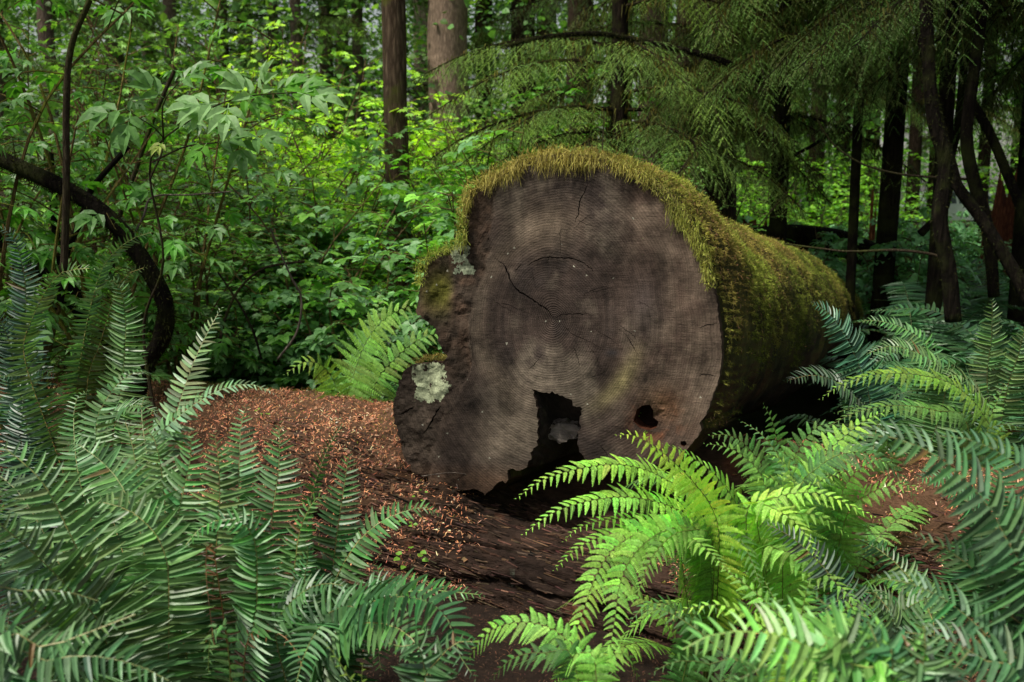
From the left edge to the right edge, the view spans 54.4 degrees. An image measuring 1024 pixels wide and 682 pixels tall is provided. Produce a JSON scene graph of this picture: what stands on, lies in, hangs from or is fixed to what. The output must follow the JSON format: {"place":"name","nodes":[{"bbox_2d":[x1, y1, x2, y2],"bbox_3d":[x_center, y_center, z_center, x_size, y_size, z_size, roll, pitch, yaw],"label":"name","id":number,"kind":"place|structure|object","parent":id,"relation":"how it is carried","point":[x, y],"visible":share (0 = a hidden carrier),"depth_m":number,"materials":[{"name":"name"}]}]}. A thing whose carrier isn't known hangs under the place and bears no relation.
{"place":"outdoors","nodes":[
{"label":"outdoors","id":0,"kind":"place"},
{"bbox_2d":[0,208,958,681],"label":"ground","id":1,"kind":"structure","parent":0,"point":[814,400],"depth_m":4.16,"materials":[{"name":"brown soil"}]},
{"bbox_2d":[0,226,124,628],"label":"sword fern","id":2,"kind":"object","parent":1,"relation":"on","point":[13,420],"visible":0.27,"depth_m":4.09,"materials":[{"name":"green plant"}]},
{"bbox_2d":[60,0,92,272],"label":"vine maple","id":3,"kind":"object","parent":1,"relation":"on","point":[64,254],"visible":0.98,"depth_m":4.96,"materials":[{"name":"brown plant"}]},
{"bbox_2d":[0,0,169,330],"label":"shrub","id":4,"kind":"object","parent":1,"relation":"on","point":[146,34],"visible":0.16,"depth_m":11.46,"materials":[{"name":"green plant"}]},
{"bbox_2d":[0,148,177,411],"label":"vine maple","id":5,"kind":"object","parent":1,"relation":"on","point":[159,344],"visible":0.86,"depth_m":5.39,"materials":[{"name":"brown plant"}]},
{"bbox_2d":[0,553,179,681],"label":"sword fern","id":6,"kind":"object","parent":1,"relation":"on","point":[14,654],"visible":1,"depth_m":1.85,"materials":[{"name":"green plant"}]},
{"bbox_2d":[0,0,193,415],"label":"elder shrub","id":7,"kind":"object","parent":1,"relation":"on","point":[83,217],"visible":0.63,"depth_m":5.44,"materials":[{"name":"green plant"}]},
{"bbox_2d":[1,0,198,249],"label":"hemlock tree","id":8,"kind":"object","parent":1,"relation":"on","point":[41,14],"visible":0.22,"depth_m":23.16,"materials":[{"name":"green plant"}]},
{"bbox_2d":[0,57,200,296],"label":"shrub","id":9,"kind":"object","parent":1,"relation":"on","point":[154,100],"visible":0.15,"depth_m":9.03,"materials":[{"name":"green plant"}]},
{"bbox_2d":[0,436,218,681],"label":"sword fern","id":10,"kind":"object","parent":1,"relation":"on","point":[115,596],"visible":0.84,"depth_m":2.41,"materials":[{"name":"green plant"}]},
{"bbox_2d":[0,7,232,483],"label":"elder shrub","id":11,"kind":"object","parent":1,"relation":"on","point":[173,249],"visible":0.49,"depth_m":5.59,"materials":[{"name":"green plant"}]},
{"bbox_2d":[1,39,236,332],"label":"shrub","id":12,"kind":"object","parent":1,"relation":"on","point":[134,67],"visible":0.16,"depth_m":10.62,"materials":[{"name":"green plant"}]},
{"bbox_2d":[57,0,194,237],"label":"hemlock tree","id":13,"kind":"object","parent":1,"relation":"on","point":[169,11],"visible":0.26,"depth_m":24.92,"materials":[{"name":"green plant"}]},
{"bbox_2d":[0,0,254,414],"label":"elder shrub","id":14,"kind":"object","parent":1,"relation":"on","point":[132,201],"visible":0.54,"depth_m":6.06,"materials":[{"name":"green plant"}]},
{"bbox_2d":[31,5,227,274],"bbox_3d":[-4.479,-1.878,11.970,2.484,4.204,2.198,-6,10,-36],"label":"shrub","id":15,"kind":"object","parent":1,"relation":"on","point":[81,39],"visible":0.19,"depth_m":11.48,"materials":[{"name":"green plant"}]},
{"bbox_2d":[0,229,275,597],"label":"sword fern","id":16,"kind":"object","parent":1,"relation":"on","point":[85,368],"visible":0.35,"depth_m":3.92,"materials":[{"name":"green plant"}]},
{"bbox_2d":[6,65,274,304],"bbox_3d":[-2.823,-0.844,8.842,2.546,2.962,1.998,3,9,20],"label":"shrub","id":17,"kind":"object","parent":1,"relation":"on","point":[168,202],"visible":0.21,"depth_m":8.49,"materials":[{"name":"green plant"}]},
{"bbox_2d":[0,133,299,355],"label":"shrub","id":18,"kind":"object","parent":1,"relation":"on","point":[167,210],"visible":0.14,"depth_m":8.18,"materials":[{"name":"green plant"}]},
{"bbox_2d":[8,250,321,385],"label":"shrub","id":19,"kind":"object","parent":1,"relation":"on","point":[171,286],"visible":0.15,"depth_m":6.72,"materials":[{"name":"green plant"}]},
{"bbox_2d":[73,217,277,382],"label":"shrub","id":20,"kind":"object","parent":1,"relation":"on","point":[228,256],"visible":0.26,"depth_m":7.00,"materials":[{"name":"green plant"}]},
{"bbox_2d":[52,307,312,681],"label":"sword fern","id":21,"kind":"object","parent":1,"relation":"on","point":[240,550],"visible":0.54,"depth_m":2.90,"materials":[{"name":"green plant"}]},
{"bbox_2d":[5,20,360,381],"bbox_3d":[-2.202,-0.525,6.794,1.885,3.031,2.551,-5,9,-32],"label":"elder shrub","id":22,"kind":"object","parent":1,"relation":"on","point":[141,192],"visible":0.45,"depth_m":6.39,"materials":[{"name":"green plant"}]},
{"bbox_2d":[87,542,303,681],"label":"fern","id":23,"kind":"object","parent":1,"relation":"on","point":[225,612],"visible":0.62,"depth_m":2.62,"materials":[{"name":"plant"}]},
{"bbox_2d":[60,58,344,316],"bbox_3d":[-3.213,-1.290,10.686,2.416,3.356,2.343,7,11,42],"label":"shrub","id":24,"kind":"object","parent":1,"relation":"on","point":[93,65],"visible":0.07,"depth_m":10.39,"materials":[{"name":"green plant"}]},
{"bbox_2d":[75,58,345,568],"bbox_3d":[-1.337,0.035,4.283,1.423,2.433,0.586,6,10,36],"label":"shrub","id":25,"kind":"object","parent":1,"relation":"on","point":[189,105],"visible":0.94,"depth_m":4.14,"materials":[{"name":"green plant"}]},
{"bbox_2d":[108,127,373,369],"bbox_3d":[-2.210,-0.576,8.349,2.195,2.578,2.129,-2,8,-16],"label":"shrub","id":26,"kind":"object","parent":1,"relation":"on","point":[293,208],"visible":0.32,"depth_m":7.95,"materials":[{"name":"green plant"}]},
{"bbox_2d":[139,202,352,372],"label":"shrub","id":27,"kind":"object","parent":1,"relation":"on","point":[230,262],"visible":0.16,"depth_m":7.83,"materials":[{"name":"green plant"}]},
{"bbox_2d":[147,22,354,283],"bbox_3d":[-3.554,-2.065,13.100,2.491,4.230,2.204,6,10,35],"label":"shrub","id":28,"kind":"object","parent":1,"relation":"on","point":[215,47],"visible":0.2,"depth_m":12.89,"materials":[{"name":"green plant"}]},
{"bbox_2d":[145,137,382,325],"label":"shrub","id":29,"kind":"object","parent":1,"relation":"on","point":[263,204],"visible":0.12,"depth_m":8.59,"materials":[{"name":"green plant"}]},
{"bbox_2d":[212,293,336,389],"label":"understory plant","id":30,"kind":"object","parent":1,"relation":"on","point":[269,356],"visible":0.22,"depth_m":7.01,"materials":[{"name":"green plant"}]},
{"bbox_2d":[166,0,383,200],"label":"hemlock tree","id":31,"kind":"object","parent":1,"relation":"on","point":[296,24],"visible":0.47,"depth_m":24.86,"materials":[{"name":"green plant"}]},
{"bbox_2d":[226,298,343,380],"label":"understory plant","id":32,"kind":"object","parent":1,"relation":"on","point":[258,304],"visible":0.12,"depth_m":7.10,"materials":[{"name":"green plant"}]},
{"bbox_2d":[206,65,383,283],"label":"shrub","id":33,"kind":"object","parent":1,"relation":"on","point":[319,114],"visible":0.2,"depth_m":11.28,"materials":[{"name":"green plant"}]},
{"bbox_2d":[209,20,382,260],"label":"shrub","id":34,"kind":"object","parent":1,"relation":"on","point":[344,128],"visible":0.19,"depth_m":14.68,"materials":[{"name":"green plant"}]},
{"bbox_2d":[195,162,416,377],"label":"shrub","id":35,"kind":"object","parent":1,"relation":"on","point":[354,248],"visible":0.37,"depth_m":7.55,"materials":[{"name":"green plant"}]},
{"bbox_2d":[206,103,426,287],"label":"shrub","id":36,"kind":"object","parent":1,"relation":"on","point":[344,148],"visible":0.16,"depth_m":10.07,"materials":[{"name":"green plant"}]},
{"bbox_2d":[262,317,381,394],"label":"understory plant","id":37,"kind":"object","parent":1,"relation":"on","point":[304,345],"visible":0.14,"depth_m":6.76,"materials":[{"name":"green plant"}]},
{"bbox_2d":[214,213,432,398],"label":"shrub","id":38,"kind":"object","parent":1,"relation":"on","point":[328,291],"visible":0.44,"depth_m":7.00,"materials":[{"name":"green plant"}]},
{"bbox_2d":[255,306,391,398],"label":"understory plant","id":39,"kind":"object","parent":1,"relation":"on","point":[313,355],"visible":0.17,"depth_m":6.78,"materials":[{"name":"green plant"}]},
{"bbox_2d":[213,169,444,316],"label":"shrub","id":40,"kind":"object","parent":1,"relation":"on","point":[360,189],"visible":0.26,"depth_m":8.38,"materials":[{"name":"green plant"}]},
{"bbox_2d":[230,50,434,284],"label":"shrub","id":41,"kind":"object","parent":1,"relation":"on","point":[335,53],"visible":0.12,"depth_m":12.45,"materials":[{"name":"green plant"}]},
{"bbox_2d":[275,0,428,192],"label":"hemlock tree","id":42,"kind":"object","parent":1,"relation":"on","point":[323,66],"visible":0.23,"depth_m":28.98,"materials":[{"name":"green plant"}]},
{"bbox_2d":[284,284,437,402],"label":"lady fern","id":43,"kind":"object","parent":1,"relation":"on","point":[352,389],"visible":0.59,"depth_m":5.63,"materials":[{"name":"green plant"}]},
{"bbox_2d":[243,423,481,681],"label":"sword fern","id":44,"kind":"object","parent":1,"relation":"on","point":[345,629],"visible":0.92,"depth_m":2.63,"materials":[{"name":"green plant"}]},
{"bbox_2d":[243,0,484,226],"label":"hemlock tree","id":45,"kind":"object","parent":1,"relation":"on","point":[358,53],"visible":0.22,"depth_m":27.15,"materials":[{"name":"green plant"}]},
{"bbox_2d":[260,135,483,287],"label":"shrub","id":46,"kind":"object","parent":1,"relation":"on","point":[307,138],"visible":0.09,"depth_m":9.93,"materials":[{"name":"green plant"}]},
{"bbox_2d":[287,70,460,283],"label":"shrub","id":47,"kind":"object","parent":1,"relation":"on","point":[412,72],"visible":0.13,"depth_m":12.41,"materials":[{"name":"green plant"}]},
{"bbox_2d":[314,292,444,401],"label":"understory plant","id":48,"kind":"object","parent":1,"relation":"on","point":[407,328],"visible":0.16,"depth_m":6.32,"materials":[{"name":"green plant"}]},
{"bbox_2d":[381,0,412,307],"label":"fir tree","id":49,"kind":"object","parent":1,"relation":"on","point":[394,47],"visible":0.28,"depth_m":9.08,"materials":[{"name":"brown plant"}]},
{"bbox_2d":[358,190,464,397],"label":"shrub","id":50,"kind":"object","parent":1,"relation":"on","point":[446,211],"visible":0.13,"depth_m":6.70,"materials":[{"name":"green plant"}]},
{"bbox_2d":[334,127,524,298],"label":"shrub","id":51,"kind":"object","parent":1,"relation":"on","point":[360,141],"visible":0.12,"depth_m":8.52,"materials":[{"name":"green plant"}]},
{"bbox_2d":[382,627,479,681],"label":"sword fern","id":52,"kind":"object","parent":1,"relation":"on","point":[412,667],"visible":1,"depth_m":2.32,"materials":[{"name":"green plant"}]},
{"bbox_2d":[389,154,475,325],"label":"shrub","id":53,"kind":"object","parent":1,"relation":"on","point":[459,174],"visible":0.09,"depth_m":7.53,"materials":[{"name":"green plant"}]},
{"bbox_2d":[427,0,469,220],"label":"fir tree","id":54,"kind":"object","parent":1,"relation":"on","point":[444,42],"visible":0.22,"depth_m":23.89,"materials":[{"name":"brown plant"}]},
{"bbox_2d":[362,127,536,288],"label":"shrub","id":55,"kind":"object","parent":1,"relation":"on","point":[378,142],"visible":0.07,"depth_m":8.74,"materials":[{"name":"green plant"}]},
{"bbox_2d":[420,0,535,156],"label":"hemlock tree","id":56,"kind":"object","parent":1,"relation":"on","point":[520,30],"visible":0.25,"depth_m":25.05,"materials":[{"name":"green plant"}]},
{"bbox_2d":[407,0,564,163],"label":"hemlock tree","id":57,"kind":"object","parent":1,"relation":"on","point":[480,23],"visible":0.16,"depth_m":28.93,"materials":[{"name":"green plant"}]},
{"bbox_2d":[0,363,1023,669],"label":"fallen log","id":58,"kind":"object","parent":1,"relation":"on","point":[488,549],"visible":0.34,"depth_m":4.72,"materials":[{"name":"brown wood"}]},
{"bbox_2d":[393,142,864,494],"bbox_3d":[1.804,-0.335,7.126,1.620,1.845,6.627,5,9,31],"label":"fallen log","id":59,"kind":"object","parent":58,"relation":"on","point":[591,305],"visible":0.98,"depth_m":4.44,"materials":[{"name":"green wood"}]},
{"bbox_2d":[0,0,1023,265],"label":"distant forest","id":60,"kind":"object","parent":1,"relation":"on","point":[502,6],"visible":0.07,"depth_m":25.93,"materials":[{"name":"green plant"}]},
{"bbox_2d":[467,606,639,681],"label":"lady fern","id":61,"kind":"object","parent":1,"relation":"on","point":[572,660],"visible":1,"depth_m":2.51,"materials":[{"name":"green plant"}]},
{"bbox_2d":[458,68,661,184],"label":"shrub","id":62,"kind":"object","parent":1,"relation":"on","point":[571,99],"visible":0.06,"depth_m":9.78,"materials":[{"name":"green plant"}]},
{"bbox_2d":[470,0,672,161],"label":"hemlock tree","id":63,"kind":"object","parent":1,"relation":"on","point":[572,12],"visible":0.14,"depth_m":20.24,"materials":[{"name":"green plant"}]},
{"bbox_2d":[408,0,828,228],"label":"hemlock tree","id":64,"kind":"object","parent":1,"relation":"on","point":[620,70],"visible":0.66,"depth_m":8.76,"materials":[{"name":"green plant"}]},
{"bbox_2d":[500,28,766,84],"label":"dead branch","id":65,"kind":"object","parent":64,"relation":"attached to","point":[718,59],"visible":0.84,"depth_m":8.15,"materials":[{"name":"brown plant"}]},
{"bbox_2d":[515,594,749,681],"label":"lady fern","id":66,"kind":"object","parent":1,"relation":"on","point":[685,667],"visible":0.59,"depth_m":2.95,"materials":[{"name":"green plant"}]},
{"bbox_2d":[489,0,809,169],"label":"hemlock tree","id":67,"kind":"object","parent":1,"relation":"on","point":[528,10],"visible":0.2,"depth_m":13.06,"materials":[{"name":"green plant"}]},
{"bbox_2d":[515,430,847,681],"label":"lady fern","id":68,"kind":"object","parent":1,"relation":"on","point":[707,539],"visible":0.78,"depth_m":3.25,"materials":[{"name":"green plant"}]},
{"bbox_2d":[493,0,943,222],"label":"hemlock tree","id":69,"kind":"object","parent":1,"relation":"on","point":[730,212],"visible":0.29,"depth_m":10.18,"materials":[{"name":"green plant"}]},
{"bbox_2d":[633,561,882,681],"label":"lady fern","id":70,"kind":"object","parent":1,"relation":"on","point":[748,669],"visible":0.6,"depth_m":2.55,"materials":[{"name":"green plant"}]},
{"bbox_2d":[615,410,919,676],"bbox_3d":[1.045,0.814,3.505,1.076,1.107,0.914,-5,10,-34],"label":"lady fern","id":71,"kind":"object","parent":1,"relation":"on","point":[796,509],"visible":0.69,"depth_m":3.41,"materials":[{"name":"green plant"}]},
{"bbox_2d":[592,0,966,243],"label":"hemlock tree","id":72,"kind":"object","parent":1,"relation":"on","point":[777,227],"visible":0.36,"depth_m":9.34,"materials":[{"name":"green plant"}]},
{"bbox_2d":[736,121,878,226],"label":"shrub","id":73,"kind":"object","parent":1,"relation":"on","point":[806,203],"visible":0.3,"depth_m":20.79,"materials":[{"name":"green plant"}]},
{"bbox_2d":[751,224,875,269],"bbox_3d":[3.084,-0.979,10.327,1.523,0.494,0.354,2,8,13],"label":"fallen log","id":74,"kind":"object","parent":1,"relation":"on","point":[805,235],"visible":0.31,"depth_m":10.20,"materials":[{"name":"black wood"}]},
{"bbox_2d":[669,588,979,681],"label":"sword fern","id":75,"kind":"object","parent":1,"relation":"on","point":[844,654],"visible":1,"depth_m":1.69,"materials":[{"name":"green plant"}]},
{"bbox_2d":[708,521,956,680],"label":"sword fern","id":76,"kind":"object","parent":1,"relation":"on","point":[889,613],"visible":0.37,"depth_m":2.98,"materials":[{"name":"green plant"}]},
{"bbox_2d":[661,0,1023,407],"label":"hemlock tree","id":77,"kind":"object","parent":1,"relation":"on","point":[853,219],"visible":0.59,"depth_m":8.34,"materials":[{"name":"green plant"}]},
{"bbox_2d":[792,14,929,223],"bbox_3d":[6.487,-13.259,20.554,5.035,24.300,4.670,0,8,0],"label":"hemlock tree","id":78,"kind":"object","parent":1,"relation":"on","point":[817,110],"visible":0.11,"depth_m":21.40,"materials":[{"name":"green plant"}]},
{"bbox_2d":[758,300,968,459],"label":"sword fern","id":79,"kind":"object","parent":1,"relation":"on","point":[854,395],"visible":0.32,"depth_m":5.06,"materials":[{"name":"green plant"}]},
{"bbox_2d":[751,0,1023,366],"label":"hemlock tree","id":80,"kind":"object","parent":1,"relation":"on","point":[933,288],"visible":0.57,"depth_m":7.48,"materials":[{"name":"green plant"}]},
{"bbox_2d":[776,545,1013,681],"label":"litter mound","id":81,"kind":"object","parent":1,"relation":"on","point":[896,594],"visible":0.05,"depth_m":3.70,"materials":[{"name":"brown soil"}]},
{"bbox_2d":[602,403,851,584],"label":"lady fern","id":82,"kind":"object","parent":81,"relation":"on","point":[794,447],"visible":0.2,"depth_m":4.08,"materials":[{"name":"green plant"}]},
{"bbox_2d":[718,433,952,632],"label":"lady fern","id":83,"kind":"object","parent":81,"relation":"on","point":[831,536],"visible":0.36,"depth_m":3.74,"materials":[{"name":"green plant"}]},
{"bbox_2d":[827,207,972,360],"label":"understory plant","id":84,"kind":"object","parent":1,"relation":"on","point":[865,256],"visible":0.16,"depth_m":9.65,"materials":[{"name":"green plant"}]},
{"bbox_2d":[797,0,1023,164],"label":"hemlock tree","id":85,"kind":"object","parent":1,"relation":"on","point":[887,10],"visible":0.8,"depth_m":7.00,"materials":[{"name":"green plant"}]},
{"bbox_2d":[804,318,1021,454],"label":"sword fern","id":86,"kind":"object","parent":1,"relation":"on","point":[940,328],"visible":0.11,"depth_m":6.99,"materials":[{"name":"green plant"}]},
{"bbox_2d":[803,0,1023,389],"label":"hemlock tree","id":87,"kind":"object","parent":1,"relation":"on","point":[889,205],"visible":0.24,"depth_m":9.37,"materials":[{"name":"green plant"}]},
{"bbox_2d":[808,453,1020,667],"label":"sword fern","id":88,"kind":"object","parent":1,"relation":"on","point":[948,576],"visible":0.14,"depth_m":3.56,"materials":[{"name":"green plant"}]},
{"bbox_2d":[818,365,1022,469],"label":"lady fern","id":89,"kind":"object","parent":1,"relation":"on","point":[993,430],"visible":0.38,"depth_m":4.18,"materials":[{"name":"green plant"}]},
{"bbox_2d":[859,228,983,377],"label":"understory plant","id":90,"kind":"object","parent":1,"relation":"on","point":[921,269],"visible":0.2,"depth_m":9.54,"materials":[{"name":"green plant"}]},
{"bbox_2d":[820,0,1023,336],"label":"hemlock tree","id":91,"kind":"object","parent":1,"relation":"on","point":[1016,314],"visible":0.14,"depth_m":8.70,"materials":[{"name":"green plant"}]},
{"bbox_2d":[833,3,1019,226],"bbox_3d":[9.848,-13.475,22.313,4.849,24.300,4.704,1,8,8],"label":"hemlock tree","id":92,"kind":"object","parent":1,"relation":"on","point":[915,144],"visible":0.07,"depth_m":23.44,"materials":[{"name":"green plant"}]},
{"bbox_2d":[851,281,1021,388],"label":"sword fern","id":93,"kind":"object","parent":1,"relation":"on","point":[910,287],"visible":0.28,"depth_m":8.19,"materials":[{"name":"green plant"}]},
{"bbox_2d":[849,418,1023,681],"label":"sword fern","id":94,"kind":"object","parent":1,"relation":"on","point":[1009,663],"visible":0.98,"depth_m":1.98,"materials":[{"name":"green plant"}]},
{"bbox_2d":[917,0,962,333],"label":"vine maple","id":95,"kind":"object","parent":1,"relation":"on","point":[952,306],"visible":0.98,"depth_m":6.18,"materials":[{"name":"brown plant"}]},
{"bbox_2d":[868,300,1023,403],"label":"sword fern","id":96,"kind":"object","parent":1,"relation":"on","point":[910,308],"visible":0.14,"depth_m":6.87,"materials":[{"name":"green plant"}]},
{"bbox_2d":[879,317,1023,382],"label":"sword fern","id":97,"kind":"object","parent":1,"relation":"on","point":[958,342],"visible":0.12,"depth_m":7.33,"materials":[{"name":"green plant"}]},
{"bbox_2d":[904,299,1023,466],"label":"sword fern","id":98,"kind":"object","parent":1,"relation":"on","point":[1007,401],"visible":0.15,"depth_m":5.03,"materials":[{"name":"green plant"}]},
{"bbox_2d":[914,28,1023,304],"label":"vine maple","id":99,"kind":"object","parent":1,"relation":"on","point":[996,242],"visible":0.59,"depth_m":6.45,"materials":[{"name":"brown plant"}]},
{"bbox_2d":[959,0,1003,304],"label":"vine maple","id":100,"kind":"object","parent":1,"relation":"on","point":[972,174],"visible":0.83,"depth_m":6.75,"materials":[{"name":"brown plant"}]},
{"bbox_2d":[963,97,1023,236],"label":"vine maple","id":101,"kind":"object","parent":1,"relation":"on","point":[1009,180],"visible":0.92,"depth_m":7.18,"materials":[{"name":"brown plant"}]},
{"bbox_2d":[975,168,1017,302],"bbox_3d":[6.379,-1.139,12.978,0.617,2.272,0.618,0,8,0],"label":"tree stump","id":102,"kind":"object","parent":1,"relation":"on","point":[1003,210],"visible":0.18,"depth_m":12.71,"materials":[{"name":"red wood"}]},
{"bbox_2d":[3,0,1019,207],"label":"sky","id":103,"kind":"structure","parent":0,"point":[309,54],"materials":[{"name":"white"}]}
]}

